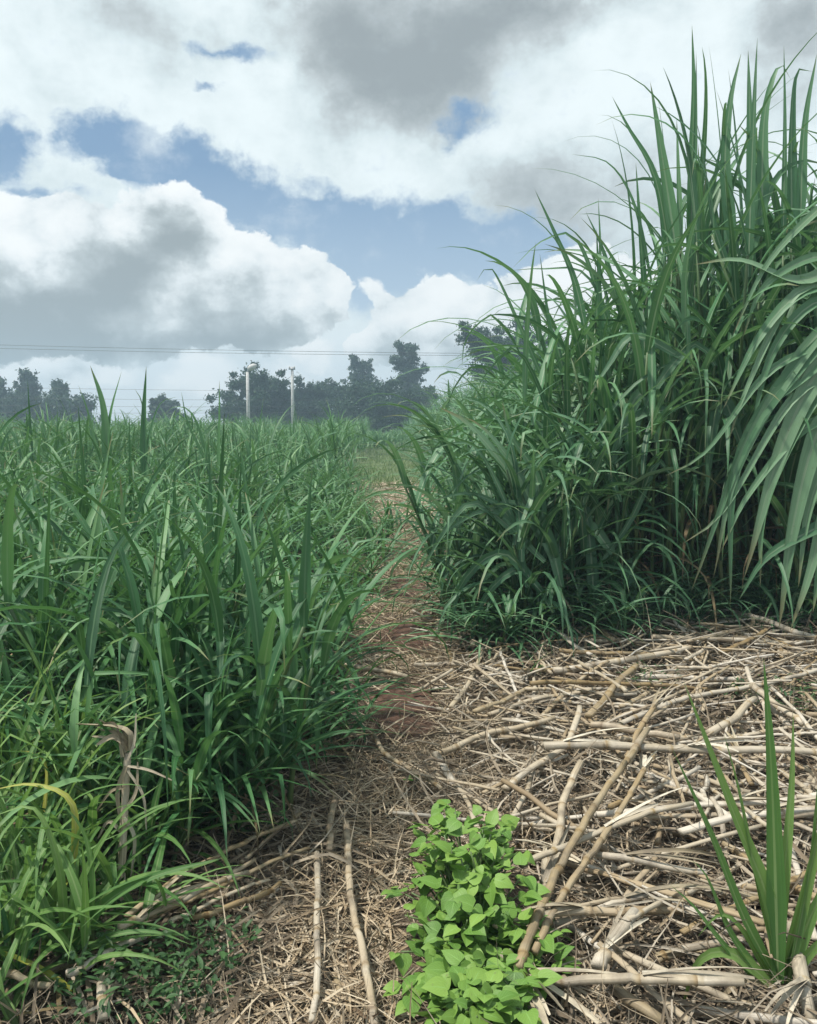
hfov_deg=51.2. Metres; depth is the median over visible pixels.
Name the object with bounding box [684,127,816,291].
tall grass clump
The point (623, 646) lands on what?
dry cane
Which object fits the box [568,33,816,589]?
tall grass clump
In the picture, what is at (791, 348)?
tall grass clump
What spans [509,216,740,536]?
tall grass clump
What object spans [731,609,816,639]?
dry cane
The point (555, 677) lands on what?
dry cane
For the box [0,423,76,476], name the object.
grass clump
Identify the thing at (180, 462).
grass clump
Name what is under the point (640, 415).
drooping grass plant
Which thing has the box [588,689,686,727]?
dry cane
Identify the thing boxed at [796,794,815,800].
dry cane
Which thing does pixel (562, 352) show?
tall grass clump
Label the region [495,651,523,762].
dry cane
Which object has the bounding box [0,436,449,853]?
grass clump
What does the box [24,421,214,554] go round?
grass clump
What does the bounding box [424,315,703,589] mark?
tall grass clump
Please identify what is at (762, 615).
dry cane
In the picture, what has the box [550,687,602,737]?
dry cane
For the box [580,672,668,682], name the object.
dry cane
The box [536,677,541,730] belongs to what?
dry cane
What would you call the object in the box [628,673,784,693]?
dry cane
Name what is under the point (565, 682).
dry cane
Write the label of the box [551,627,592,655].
dry cane
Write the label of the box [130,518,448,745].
grass clump
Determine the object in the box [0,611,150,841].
grass tuft
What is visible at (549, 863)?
dry cane
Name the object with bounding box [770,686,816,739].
dry cane
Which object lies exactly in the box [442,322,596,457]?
tall grass clump
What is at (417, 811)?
dry cane
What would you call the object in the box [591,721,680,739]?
dry cane
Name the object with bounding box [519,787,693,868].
dry cane
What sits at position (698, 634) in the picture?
dry cane
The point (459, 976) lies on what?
leafy weed
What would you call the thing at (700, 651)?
dry cane
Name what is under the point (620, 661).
dry cane
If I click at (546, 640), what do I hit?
dry cane
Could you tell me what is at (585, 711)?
dry cane
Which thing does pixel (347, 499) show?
grass clump
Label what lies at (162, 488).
grass clump
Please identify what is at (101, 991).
dry cane
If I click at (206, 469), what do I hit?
grass clump
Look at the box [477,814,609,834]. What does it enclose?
dry cane
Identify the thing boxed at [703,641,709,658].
dry cane
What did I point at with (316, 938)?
dry cane
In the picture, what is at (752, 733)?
dry cane
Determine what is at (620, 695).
dry cane
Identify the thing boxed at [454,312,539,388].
tree
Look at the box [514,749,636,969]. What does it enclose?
dry cane
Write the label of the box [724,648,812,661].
dry cane
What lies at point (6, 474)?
grass clump
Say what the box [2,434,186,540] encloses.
grass clump
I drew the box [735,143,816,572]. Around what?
tall grass clump
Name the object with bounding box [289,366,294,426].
utility pole
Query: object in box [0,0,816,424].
sky
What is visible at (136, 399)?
fence wire
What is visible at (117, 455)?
grass clump
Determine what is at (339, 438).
field grass
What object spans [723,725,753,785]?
dry cane
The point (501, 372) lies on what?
tall grass clump
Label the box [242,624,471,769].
grass clump
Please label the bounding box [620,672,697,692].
dry cane
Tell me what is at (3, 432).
grass clump
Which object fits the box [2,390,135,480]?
grass clump
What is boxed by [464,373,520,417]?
tall grass clump
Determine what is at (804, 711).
dry cane
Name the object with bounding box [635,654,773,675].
dry cane
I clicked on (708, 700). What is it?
dry cane
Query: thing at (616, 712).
dry cane
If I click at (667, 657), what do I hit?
dry cane
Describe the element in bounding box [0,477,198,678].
grass clump
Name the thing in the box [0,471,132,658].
grass clump
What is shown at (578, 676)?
dry cane
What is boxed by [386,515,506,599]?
grass tuft
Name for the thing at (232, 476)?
grass clump
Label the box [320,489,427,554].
grass clump
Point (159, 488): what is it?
grass clump
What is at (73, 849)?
grass shoot
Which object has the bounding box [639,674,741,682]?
dry cane
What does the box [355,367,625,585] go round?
tall grass clump
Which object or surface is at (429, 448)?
tall grass clump
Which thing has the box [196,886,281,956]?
dry cane
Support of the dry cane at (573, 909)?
on the dry leaf litter at (672, 999)
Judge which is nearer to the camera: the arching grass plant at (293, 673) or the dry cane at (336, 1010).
the dry cane at (336, 1010)
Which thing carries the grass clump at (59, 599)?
on the ground at (394, 713)
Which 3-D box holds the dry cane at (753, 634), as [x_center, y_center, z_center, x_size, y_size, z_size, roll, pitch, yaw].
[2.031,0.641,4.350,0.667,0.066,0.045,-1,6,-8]
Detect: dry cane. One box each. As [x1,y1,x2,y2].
[0,967,52,988]
[65,933,146,977]
[96,920,126,1021]
[117,857,249,929]
[124,819,297,918]
[147,847,309,920]
[162,858,256,904]
[167,878,270,923]
[189,881,281,920]
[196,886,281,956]
[239,812,301,864]
[282,971,313,994]
[287,880,356,949]
[305,977,345,1023]
[308,850,321,1023]
[326,794,338,852]
[333,976,352,1011]
[338,661,408,678]
[343,820,378,1023]
[350,650,410,662]
[372,733,443,790]
[385,808,443,812]
[413,661,485,667]
[428,677,483,690]
[433,751,453,786]
[437,715,555,755]
[439,633,455,675]
[448,645,488,708]
[452,716,559,722]
[457,634,597,653]
[463,636,519,671]
[464,628,698,641]
[470,624,475,647]
[472,679,545,713]
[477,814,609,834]
[487,644,567,665]
[487,687,596,716]
[492,682,607,709]
[492,902,681,928]
[493,664,552,670]
[493,705,672,741]
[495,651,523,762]
[500,642,514,652]
[500,948,601,1023]
[502,705,582,791]
[506,692,636,705]
[508,695,649,707]
[508,839,764,926]
[513,717,630,726]
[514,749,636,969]
[516,729,595,739]
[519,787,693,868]
[524,660,609,733]
[524,687,664,696]
[527,966,768,999]
[529,679,714,690]
[530,751,666,955]
[531,759,583,905]
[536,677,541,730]
[538,670,639,681]
[541,620,571,643]
[543,728,816,755]
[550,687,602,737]
[550,883,754,927]
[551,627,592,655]
[552,645,692,674]
[552,650,627,692]
[553,633,645,660]
[554,676,601,686]
[557,635,793,654]
[559,648,707,658]
[560,615,610,643]
[561,621,748,632]
[563,889,615,960]
[564,637,696,650]
[566,687,739,706]
[567,610,685,635]
[568,693,683,724]
[571,619,657,651]
[572,841,816,896]
[577,704,619,734]
[579,708,620,738]
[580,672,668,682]
[585,663,638,718]
[587,848,736,875]
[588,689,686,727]
[589,708,631,725]
[590,617,615,642]
[590,747,700,789]
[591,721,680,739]
[591,905,648,970]
[592,718,700,801]
[596,732,659,744]
[596,786,815,816]
[598,689,669,713]
[604,656,757,667]
[604,732,623,798]
[606,668,816,732]
[608,627,758,649]
[608,643,649,670]
[608,789,680,809]
[610,984,665,1023]
[611,678,680,788]
[611,731,816,755]
[616,764,749,831]
[618,735,660,743]
[619,626,642,642]
[619,660,687,707]
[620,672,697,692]
[623,726,650,766]
[627,845,762,919]
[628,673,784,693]
[632,679,791,687]
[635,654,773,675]
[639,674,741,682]
[642,805,814,819]
[649,753,795,767]
[650,924,750,964]
[652,634,816,644]
[654,628,706,634]
[657,617,754,632]
[661,632,736,636]
[663,650,708,763]
[671,723,810,739]
[674,665,730,713]
[677,665,799,673]
[677,743,814,769]
[677,797,815,834]
[679,870,816,934]
[684,641,718,659]
[686,627,768,642]
[686,635,762,644]
[688,897,797,910]
[692,615,806,627]
[693,616,816,657]
[698,664,816,667]
[700,622,777,628]
[700,765,765,820]
[700,783,765,826]
[702,609,794,622]
[703,607,742,612]
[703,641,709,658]
[705,628,814,637]
[705,696,757,736]
[710,704,814,775]
[712,661,738,667]
[718,623,749,652]
[719,628,768,653]
[719,628,792,652]
[720,840,815,899]
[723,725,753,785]
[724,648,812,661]
[729,623,816,633]
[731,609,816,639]
[732,652,810,656]
[733,614,815,667]
[738,621,753,642]
[739,719,794,723]
[741,723,816,778]
[743,633,809,639]
[743,697,810,817]
[745,666,764,719]
[747,689,795,731]
[749,683,803,726]
[754,642,799,645]
[764,632,814,635]
[764,921,816,1023]
[767,642,816,652]
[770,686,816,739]
[777,647,783,676]
[777,650,815,659]
[781,619,816,623]
[787,658,816,685]
[794,640,816,644]
[794,766,816,805]
[796,704,812,723]
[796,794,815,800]
[806,712,816,717]
[813,995,816,1006]
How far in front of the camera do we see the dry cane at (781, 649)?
3.89 m
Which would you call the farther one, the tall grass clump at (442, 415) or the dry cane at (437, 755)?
the tall grass clump at (442, 415)
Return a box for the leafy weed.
[380,799,581,1023]
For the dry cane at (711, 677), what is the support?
on the dry leaf litter at (672, 999)
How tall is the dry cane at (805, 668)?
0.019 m
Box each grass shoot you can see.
[0,665,150,886]
[0,783,216,961]
[0,784,220,955]
[0,901,134,995]
[45,708,193,855]
[673,657,816,1004]
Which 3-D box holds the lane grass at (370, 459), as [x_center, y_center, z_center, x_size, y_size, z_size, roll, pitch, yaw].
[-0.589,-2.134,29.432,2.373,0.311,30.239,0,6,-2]
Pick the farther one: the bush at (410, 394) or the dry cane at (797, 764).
the bush at (410, 394)
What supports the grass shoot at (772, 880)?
on the ground at (394, 713)
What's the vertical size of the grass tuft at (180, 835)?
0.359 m
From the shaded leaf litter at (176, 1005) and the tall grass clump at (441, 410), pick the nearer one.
the shaded leaf litter at (176, 1005)
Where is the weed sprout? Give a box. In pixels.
[403,774,418,787]
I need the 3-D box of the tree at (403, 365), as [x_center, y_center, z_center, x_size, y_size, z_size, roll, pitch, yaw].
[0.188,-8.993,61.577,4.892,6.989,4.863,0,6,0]
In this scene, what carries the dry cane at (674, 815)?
on the dry leaf litter at (672, 999)
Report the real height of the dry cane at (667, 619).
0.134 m
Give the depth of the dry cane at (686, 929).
1.94 m
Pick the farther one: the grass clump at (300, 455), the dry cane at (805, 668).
the grass clump at (300, 455)
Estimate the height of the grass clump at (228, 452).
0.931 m
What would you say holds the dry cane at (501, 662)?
on the dry leaf litter at (672, 999)
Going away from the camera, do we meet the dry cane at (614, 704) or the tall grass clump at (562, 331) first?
the dry cane at (614, 704)
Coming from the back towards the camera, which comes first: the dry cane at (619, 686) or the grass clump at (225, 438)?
the grass clump at (225, 438)
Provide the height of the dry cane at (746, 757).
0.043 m
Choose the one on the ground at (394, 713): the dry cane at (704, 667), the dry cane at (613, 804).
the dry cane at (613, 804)
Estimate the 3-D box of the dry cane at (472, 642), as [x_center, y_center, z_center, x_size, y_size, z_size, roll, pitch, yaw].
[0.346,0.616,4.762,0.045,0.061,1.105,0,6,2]
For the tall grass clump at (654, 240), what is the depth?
6.64 m
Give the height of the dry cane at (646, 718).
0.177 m
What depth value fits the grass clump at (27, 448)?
7.33 m
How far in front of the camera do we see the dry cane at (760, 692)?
3.17 m
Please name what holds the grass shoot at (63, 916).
on the ground at (394, 713)
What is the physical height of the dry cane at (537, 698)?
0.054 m
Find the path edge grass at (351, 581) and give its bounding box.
[292,474,583,675]
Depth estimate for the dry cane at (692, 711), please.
3.20 m
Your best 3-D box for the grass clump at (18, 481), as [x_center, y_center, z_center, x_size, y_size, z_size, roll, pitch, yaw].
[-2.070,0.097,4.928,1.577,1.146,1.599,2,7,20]
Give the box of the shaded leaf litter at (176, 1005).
[0,622,379,1023]
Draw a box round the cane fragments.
[393,588,816,1023]
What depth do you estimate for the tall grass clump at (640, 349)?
4.73 m
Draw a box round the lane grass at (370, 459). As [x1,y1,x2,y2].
[349,442,432,488]
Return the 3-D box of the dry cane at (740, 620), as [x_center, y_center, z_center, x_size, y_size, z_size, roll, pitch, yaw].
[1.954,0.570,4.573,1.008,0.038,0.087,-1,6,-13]
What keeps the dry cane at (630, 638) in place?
on the dry leaf litter at (672, 999)
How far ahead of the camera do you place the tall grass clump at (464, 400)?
11.94 m
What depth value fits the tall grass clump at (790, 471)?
4.58 m
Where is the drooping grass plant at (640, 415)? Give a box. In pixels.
[523,332,742,636]
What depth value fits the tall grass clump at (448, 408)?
10.62 m
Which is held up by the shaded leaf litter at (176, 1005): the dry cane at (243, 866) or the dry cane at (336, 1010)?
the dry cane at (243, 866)
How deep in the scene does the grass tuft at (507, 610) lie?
4.27 m
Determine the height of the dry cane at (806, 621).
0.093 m
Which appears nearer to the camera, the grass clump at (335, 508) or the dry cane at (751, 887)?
the dry cane at (751, 887)
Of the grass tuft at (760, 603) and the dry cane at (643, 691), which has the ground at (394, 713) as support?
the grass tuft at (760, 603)
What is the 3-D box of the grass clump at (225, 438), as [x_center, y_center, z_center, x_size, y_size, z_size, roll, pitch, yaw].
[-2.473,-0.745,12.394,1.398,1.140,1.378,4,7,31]
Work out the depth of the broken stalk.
2.03 m
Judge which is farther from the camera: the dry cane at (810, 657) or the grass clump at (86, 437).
the grass clump at (86, 437)
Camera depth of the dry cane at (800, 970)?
1.63 m
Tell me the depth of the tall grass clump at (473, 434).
6.16 m
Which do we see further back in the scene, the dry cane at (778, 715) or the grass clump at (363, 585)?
the grass clump at (363, 585)
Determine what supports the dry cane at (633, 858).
on the dry leaf litter at (672, 999)
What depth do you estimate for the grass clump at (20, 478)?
6.32 m
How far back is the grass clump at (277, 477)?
8.05 m
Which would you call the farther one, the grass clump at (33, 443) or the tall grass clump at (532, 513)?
the grass clump at (33, 443)
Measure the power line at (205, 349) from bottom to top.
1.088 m
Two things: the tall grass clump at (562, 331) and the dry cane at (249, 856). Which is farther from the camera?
the tall grass clump at (562, 331)
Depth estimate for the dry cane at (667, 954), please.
1.84 m
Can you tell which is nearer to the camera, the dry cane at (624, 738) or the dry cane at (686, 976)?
the dry cane at (686, 976)
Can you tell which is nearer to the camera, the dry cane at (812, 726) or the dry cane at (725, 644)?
the dry cane at (812, 726)
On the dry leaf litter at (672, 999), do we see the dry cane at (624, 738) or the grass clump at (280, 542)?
the dry cane at (624, 738)
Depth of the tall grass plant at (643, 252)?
5.00 m
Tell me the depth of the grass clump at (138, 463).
7.61 m
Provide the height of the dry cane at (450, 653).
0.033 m
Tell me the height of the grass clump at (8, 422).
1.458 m
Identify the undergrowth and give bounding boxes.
[3,602,816,1023]
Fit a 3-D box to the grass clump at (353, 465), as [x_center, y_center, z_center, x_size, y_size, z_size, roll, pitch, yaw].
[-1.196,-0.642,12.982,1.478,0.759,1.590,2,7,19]
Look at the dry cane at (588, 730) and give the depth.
3.09 m
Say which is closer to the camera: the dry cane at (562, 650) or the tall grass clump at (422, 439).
the dry cane at (562, 650)
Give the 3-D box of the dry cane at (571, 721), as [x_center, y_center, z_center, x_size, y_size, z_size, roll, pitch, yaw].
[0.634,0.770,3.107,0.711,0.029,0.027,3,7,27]
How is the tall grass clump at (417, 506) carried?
on the ground at (394, 713)
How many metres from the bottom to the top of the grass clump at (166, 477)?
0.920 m
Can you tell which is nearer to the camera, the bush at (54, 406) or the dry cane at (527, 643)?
the dry cane at (527, 643)
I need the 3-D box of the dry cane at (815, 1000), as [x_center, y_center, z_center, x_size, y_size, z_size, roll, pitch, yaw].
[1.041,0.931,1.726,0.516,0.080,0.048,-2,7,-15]
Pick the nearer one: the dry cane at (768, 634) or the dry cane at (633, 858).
the dry cane at (633, 858)
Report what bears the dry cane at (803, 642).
on the dry leaf litter at (672, 999)
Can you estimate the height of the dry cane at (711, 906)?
0.162 m
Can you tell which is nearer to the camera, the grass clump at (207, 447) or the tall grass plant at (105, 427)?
the tall grass plant at (105, 427)
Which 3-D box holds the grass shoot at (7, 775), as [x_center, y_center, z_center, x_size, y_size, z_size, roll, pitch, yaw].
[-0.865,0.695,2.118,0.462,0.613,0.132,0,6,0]
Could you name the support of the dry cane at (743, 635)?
on the dry leaf litter at (672, 999)
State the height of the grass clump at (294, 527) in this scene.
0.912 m
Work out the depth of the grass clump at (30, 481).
6.07 m
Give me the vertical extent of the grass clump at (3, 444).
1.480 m
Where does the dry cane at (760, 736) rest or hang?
on the dry leaf litter at (672, 999)
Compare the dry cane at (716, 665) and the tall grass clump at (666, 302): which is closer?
the dry cane at (716, 665)
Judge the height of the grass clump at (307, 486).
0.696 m
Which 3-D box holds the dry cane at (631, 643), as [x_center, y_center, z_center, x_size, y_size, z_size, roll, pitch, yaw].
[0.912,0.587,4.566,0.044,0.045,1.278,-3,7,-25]
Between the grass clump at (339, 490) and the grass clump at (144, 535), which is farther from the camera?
the grass clump at (339, 490)
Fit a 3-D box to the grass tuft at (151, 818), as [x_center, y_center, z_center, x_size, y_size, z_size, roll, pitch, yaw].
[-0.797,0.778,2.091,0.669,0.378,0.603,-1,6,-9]
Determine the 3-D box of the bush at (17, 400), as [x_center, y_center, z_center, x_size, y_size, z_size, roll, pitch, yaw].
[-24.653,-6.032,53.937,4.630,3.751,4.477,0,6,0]
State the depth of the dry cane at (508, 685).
3.61 m
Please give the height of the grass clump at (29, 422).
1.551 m
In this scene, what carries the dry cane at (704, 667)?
on the dry leaf litter at (672, 999)
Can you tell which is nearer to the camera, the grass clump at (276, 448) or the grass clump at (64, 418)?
the grass clump at (64, 418)
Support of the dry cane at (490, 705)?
on the dry leaf litter at (672, 999)
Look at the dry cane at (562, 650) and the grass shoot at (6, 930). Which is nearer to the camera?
the grass shoot at (6, 930)
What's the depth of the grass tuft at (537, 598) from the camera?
4.30 m
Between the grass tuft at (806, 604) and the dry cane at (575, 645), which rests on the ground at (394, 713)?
the grass tuft at (806, 604)
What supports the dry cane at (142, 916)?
on the shaded leaf litter at (176, 1005)
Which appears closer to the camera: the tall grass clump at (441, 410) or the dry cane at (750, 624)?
the dry cane at (750, 624)
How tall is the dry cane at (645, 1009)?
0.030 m
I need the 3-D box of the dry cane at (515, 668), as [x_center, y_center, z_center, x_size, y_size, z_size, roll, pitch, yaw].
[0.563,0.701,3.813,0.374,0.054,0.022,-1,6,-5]
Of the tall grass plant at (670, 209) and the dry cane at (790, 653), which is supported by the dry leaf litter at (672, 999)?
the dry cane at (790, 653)
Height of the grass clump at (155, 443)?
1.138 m
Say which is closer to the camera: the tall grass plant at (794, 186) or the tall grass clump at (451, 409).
the tall grass plant at (794, 186)
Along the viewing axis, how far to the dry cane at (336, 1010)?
1.75 m
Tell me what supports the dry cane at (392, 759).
on the dry leaf litter at (672, 999)
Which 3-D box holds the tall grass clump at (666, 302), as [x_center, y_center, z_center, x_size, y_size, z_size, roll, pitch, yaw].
[1.944,-1.173,6.078,2.368,3.409,2.361,2,6,14]
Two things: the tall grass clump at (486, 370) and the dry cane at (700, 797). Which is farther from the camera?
the tall grass clump at (486, 370)
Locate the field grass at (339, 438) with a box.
[0,400,424,479]
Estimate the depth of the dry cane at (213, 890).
2.10 m
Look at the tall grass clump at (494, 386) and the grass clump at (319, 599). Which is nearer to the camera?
the grass clump at (319, 599)
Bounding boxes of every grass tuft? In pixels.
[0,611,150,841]
[0,648,155,858]
[0,681,176,891]
[0,708,209,998]
[0,741,214,914]
[0,807,185,1023]
[0,815,260,1002]
[0,824,223,1009]
[2,729,277,896]
[353,539,569,641]
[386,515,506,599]
[386,562,592,664]
[393,496,467,569]
[466,562,685,655]
[514,558,689,646]
[583,560,813,638]
[667,560,816,632]
[731,561,816,633]
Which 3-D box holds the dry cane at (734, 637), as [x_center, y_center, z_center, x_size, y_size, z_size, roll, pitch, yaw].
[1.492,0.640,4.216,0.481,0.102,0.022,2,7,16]
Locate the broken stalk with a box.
[78,715,171,920]
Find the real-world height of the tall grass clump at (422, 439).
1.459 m
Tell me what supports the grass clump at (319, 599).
on the ground at (394, 713)
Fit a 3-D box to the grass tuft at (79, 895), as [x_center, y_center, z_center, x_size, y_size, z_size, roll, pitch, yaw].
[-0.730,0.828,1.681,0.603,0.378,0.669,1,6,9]
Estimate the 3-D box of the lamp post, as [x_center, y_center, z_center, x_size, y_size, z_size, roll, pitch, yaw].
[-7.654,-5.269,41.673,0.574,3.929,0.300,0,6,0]
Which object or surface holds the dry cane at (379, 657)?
on the ground at (394, 713)
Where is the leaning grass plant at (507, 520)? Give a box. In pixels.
[410,401,564,651]
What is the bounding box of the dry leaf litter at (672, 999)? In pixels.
[353,578,816,1023]
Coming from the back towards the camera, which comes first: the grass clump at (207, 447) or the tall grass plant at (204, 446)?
the grass clump at (207, 447)
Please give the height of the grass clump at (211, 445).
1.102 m
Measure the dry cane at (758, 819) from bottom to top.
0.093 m
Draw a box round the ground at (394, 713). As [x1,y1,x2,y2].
[0,425,816,1023]
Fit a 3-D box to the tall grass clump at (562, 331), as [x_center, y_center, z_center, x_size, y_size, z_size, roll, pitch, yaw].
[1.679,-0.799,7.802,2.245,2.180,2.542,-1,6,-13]
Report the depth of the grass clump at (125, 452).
8.70 m
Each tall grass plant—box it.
[78,366,120,473]
[136,372,174,497]
[167,380,231,500]
[477,154,651,599]
[613,30,745,608]
[708,54,816,606]
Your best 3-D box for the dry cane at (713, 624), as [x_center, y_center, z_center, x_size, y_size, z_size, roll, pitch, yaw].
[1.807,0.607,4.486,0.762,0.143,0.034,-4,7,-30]
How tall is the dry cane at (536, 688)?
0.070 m
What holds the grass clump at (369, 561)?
on the ground at (394, 713)
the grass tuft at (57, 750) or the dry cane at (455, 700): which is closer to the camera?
the grass tuft at (57, 750)
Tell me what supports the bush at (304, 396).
on the ground at (394, 713)
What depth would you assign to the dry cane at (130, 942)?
1.75 m
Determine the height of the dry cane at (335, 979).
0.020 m
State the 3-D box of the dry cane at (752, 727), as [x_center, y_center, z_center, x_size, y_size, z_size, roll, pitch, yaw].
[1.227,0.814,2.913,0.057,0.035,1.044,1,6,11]
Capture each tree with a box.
[0,376,12,399]
[7,367,42,415]
[41,378,73,422]
[146,392,186,424]
[203,360,299,428]
[289,375,349,427]
[339,353,379,417]
[387,340,438,410]
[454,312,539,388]
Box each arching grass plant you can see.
[30,557,366,801]
[666,206,816,629]
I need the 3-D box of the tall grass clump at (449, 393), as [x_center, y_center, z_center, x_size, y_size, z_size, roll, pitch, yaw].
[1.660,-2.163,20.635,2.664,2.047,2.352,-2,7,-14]
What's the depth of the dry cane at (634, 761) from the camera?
2.81 m
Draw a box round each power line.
[0,348,471,355]
[14,345,468,353]
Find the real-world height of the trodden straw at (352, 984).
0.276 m
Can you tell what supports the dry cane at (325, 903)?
on the ground at (394, 713)
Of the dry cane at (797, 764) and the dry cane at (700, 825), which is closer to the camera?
the dry cane at (700, 825)
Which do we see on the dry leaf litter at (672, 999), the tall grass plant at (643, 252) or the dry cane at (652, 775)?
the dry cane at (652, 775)
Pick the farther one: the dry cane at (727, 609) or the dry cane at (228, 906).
the dry cane at (727, 609)
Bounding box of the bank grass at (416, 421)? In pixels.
[402,360,547,440]
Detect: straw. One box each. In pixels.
[0,486,795,1023]
[341,476,448,534]
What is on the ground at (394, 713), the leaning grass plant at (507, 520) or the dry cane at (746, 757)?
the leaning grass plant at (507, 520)
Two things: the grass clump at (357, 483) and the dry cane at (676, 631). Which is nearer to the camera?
the dry cane at (676, 631)
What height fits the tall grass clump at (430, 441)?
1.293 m
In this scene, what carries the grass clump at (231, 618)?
on the ground at (394, 713)
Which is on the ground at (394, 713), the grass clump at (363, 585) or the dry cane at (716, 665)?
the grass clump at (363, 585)
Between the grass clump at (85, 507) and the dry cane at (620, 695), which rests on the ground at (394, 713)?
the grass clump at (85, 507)
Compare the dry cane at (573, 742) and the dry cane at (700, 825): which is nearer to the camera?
the dry cane at (700, 825)
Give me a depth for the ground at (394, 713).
2.66 m
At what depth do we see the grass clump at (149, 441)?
12.40 m
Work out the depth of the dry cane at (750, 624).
4.45 m
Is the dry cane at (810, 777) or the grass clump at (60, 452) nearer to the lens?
the dry cane at (810, 777)
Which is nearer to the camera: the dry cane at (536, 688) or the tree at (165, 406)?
the dry cane at (536, 688)
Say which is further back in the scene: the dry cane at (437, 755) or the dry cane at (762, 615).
the dry cane at (762, 615)
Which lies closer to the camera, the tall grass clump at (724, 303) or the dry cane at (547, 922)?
the dry cane at (547, 922)
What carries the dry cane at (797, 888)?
on the dry leaf litter at (672, 999)
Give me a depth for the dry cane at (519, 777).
2.76 m
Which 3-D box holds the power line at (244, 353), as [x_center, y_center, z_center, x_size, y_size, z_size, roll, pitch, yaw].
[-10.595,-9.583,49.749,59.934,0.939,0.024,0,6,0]
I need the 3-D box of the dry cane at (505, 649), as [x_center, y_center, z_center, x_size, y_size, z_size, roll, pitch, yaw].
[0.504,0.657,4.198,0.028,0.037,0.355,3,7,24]
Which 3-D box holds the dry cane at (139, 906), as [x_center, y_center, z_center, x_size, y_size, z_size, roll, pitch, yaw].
[-0.484,0.880,2.159,0.058,0.108,0.696,3,7,24]
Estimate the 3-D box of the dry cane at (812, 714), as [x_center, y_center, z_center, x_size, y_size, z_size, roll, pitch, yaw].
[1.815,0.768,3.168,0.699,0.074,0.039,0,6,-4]
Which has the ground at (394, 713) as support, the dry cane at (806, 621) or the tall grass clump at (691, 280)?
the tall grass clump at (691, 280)
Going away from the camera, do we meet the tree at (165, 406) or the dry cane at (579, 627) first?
the dry cane at (579, 627)
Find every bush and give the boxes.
[0,389,43,429]
[27,383,100,426]
[278,387,321,425]
[317,374,420,435]
[389,384,441,434]
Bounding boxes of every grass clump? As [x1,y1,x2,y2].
[0,378,112,487]
[0,403,63,518]
[0,407,335,834]
[0,408,205,648]
[0,412,63,468]
[0,413,95,503]
[0,417,38,452]
[0,421,52,462]
[0,422,377,726]
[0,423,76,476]
[0,426,24,463]
[0,429,60,513]
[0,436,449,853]
[0,440,169,566]
[0,461,252,776]
[0,466,144,717]
[0,467,54,543]
[0,470,76,535]
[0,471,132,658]
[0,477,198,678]
[0,508,265,719]
[0,599,342,900]
[0,604,255,862]
[0,629,391,897]
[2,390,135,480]
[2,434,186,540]
[2,443,125,512]
[3,443,31,509]
[4,432,96,510]
[9,423,91,468]
[18,430,161,481]
[18,436,139,496]
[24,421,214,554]
[24,448,176,512]
[33,398,135,469]
[33,429,147,469]
[44,423,233,532]
[51,468,360,679]
[69,426,199,483]
[71,437,198,509]
[73,437,321,558]
[78,448,265,538]
[90,529,341,639]
[93,429,163,476]
[97,425,184,478]
[106,469,326,583]
[112,447,185,469]
[113,421,182,462]
[115,455,212,520]
[117,440,326,565]
[121,448,229,478]
[128,417,217,463]
[128,440,263,494]
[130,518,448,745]
[138,399,303,520]
[147,423,239,479]
[153,452,254,492]
[159,434,229,462]
[159,440,272,535]
[164,432,259,472]
[177,439,260,466]
[180,442,316,526]
[182,438,298,475]
[184,506,415,679]
[187,467,360,578]
[191,444,282,488]
[197,423,278,464]
[205,448,307,520]
[228,436,336,482]
[239,452,367,527]
[241,500,350,565]
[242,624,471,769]
[243,451,332,495]
[246,429,316,464]
[249,437,328,484]
[250,466,343,516]
[251,493,380,558]
[256,449,352,510]
[261,485,388,542]
[282,447,377,494]
[284,476,389,529]
[285,546,407,661]
[292,470,402,516]
[293,460,385,493]
[294,457,372,496]
[309,406,638,633]
[311,512,413,591]
[312,447,383,487]
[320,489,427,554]
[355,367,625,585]
[355,368,711,657]
[371,386,501,516]
[377,407,520,552]
[380,398,501,527]
[385,372,539,558]
[388,395,496,539]
[395,395,504,446]
[396,296,693,563]
[400,201,816,621]
[401,393,469,458]
[403,413,435,455]
[404,406,434,459]
[406,390,575,571]
[409,244,785,635]
[411,401,453,470]
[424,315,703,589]
[425,380,481,411]
[428,388,477,460]
[432,249,754,569]
[432,381,540,417]
[436,376,489,423]
[438,384,539,458]
[440,174,812,594]
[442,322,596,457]
[449,374,520,413]
[453,370,508,412]
[458,298,616,412]
[459,363,521,404]
[459,365,516,404]
[461,366,520,397]
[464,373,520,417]
[468,357,520,398]
[492,310,610,440]
[501,48,816,632]
[503,252,655,538]
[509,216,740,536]
[518,96,808,567]
[556,49,816,587]
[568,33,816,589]
[580,113,816,623]
[604,197,815,572]
[614,102,815,595]
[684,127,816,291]
[684,183,812,556]
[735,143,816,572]
[738,129,816,513]
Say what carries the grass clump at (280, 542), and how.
on the ground at (394, 713)
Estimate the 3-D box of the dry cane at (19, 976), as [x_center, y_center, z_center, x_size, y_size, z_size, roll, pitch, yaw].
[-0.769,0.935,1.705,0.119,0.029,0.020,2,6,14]
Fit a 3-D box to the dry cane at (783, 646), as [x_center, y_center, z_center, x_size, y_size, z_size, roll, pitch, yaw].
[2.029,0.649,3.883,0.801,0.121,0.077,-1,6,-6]
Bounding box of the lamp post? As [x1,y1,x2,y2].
[246,364,256,421]
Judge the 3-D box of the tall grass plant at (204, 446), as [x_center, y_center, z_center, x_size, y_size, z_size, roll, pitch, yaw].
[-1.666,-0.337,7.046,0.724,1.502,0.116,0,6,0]
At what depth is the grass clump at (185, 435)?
12.89 m
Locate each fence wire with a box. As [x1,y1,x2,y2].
[0,412,316,412]
[7,387,363,391]
[49,398,161,399]
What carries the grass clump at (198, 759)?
on the ground at (394, 713)
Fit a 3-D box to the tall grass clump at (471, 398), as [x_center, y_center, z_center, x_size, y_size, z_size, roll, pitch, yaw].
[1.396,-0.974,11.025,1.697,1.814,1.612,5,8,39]

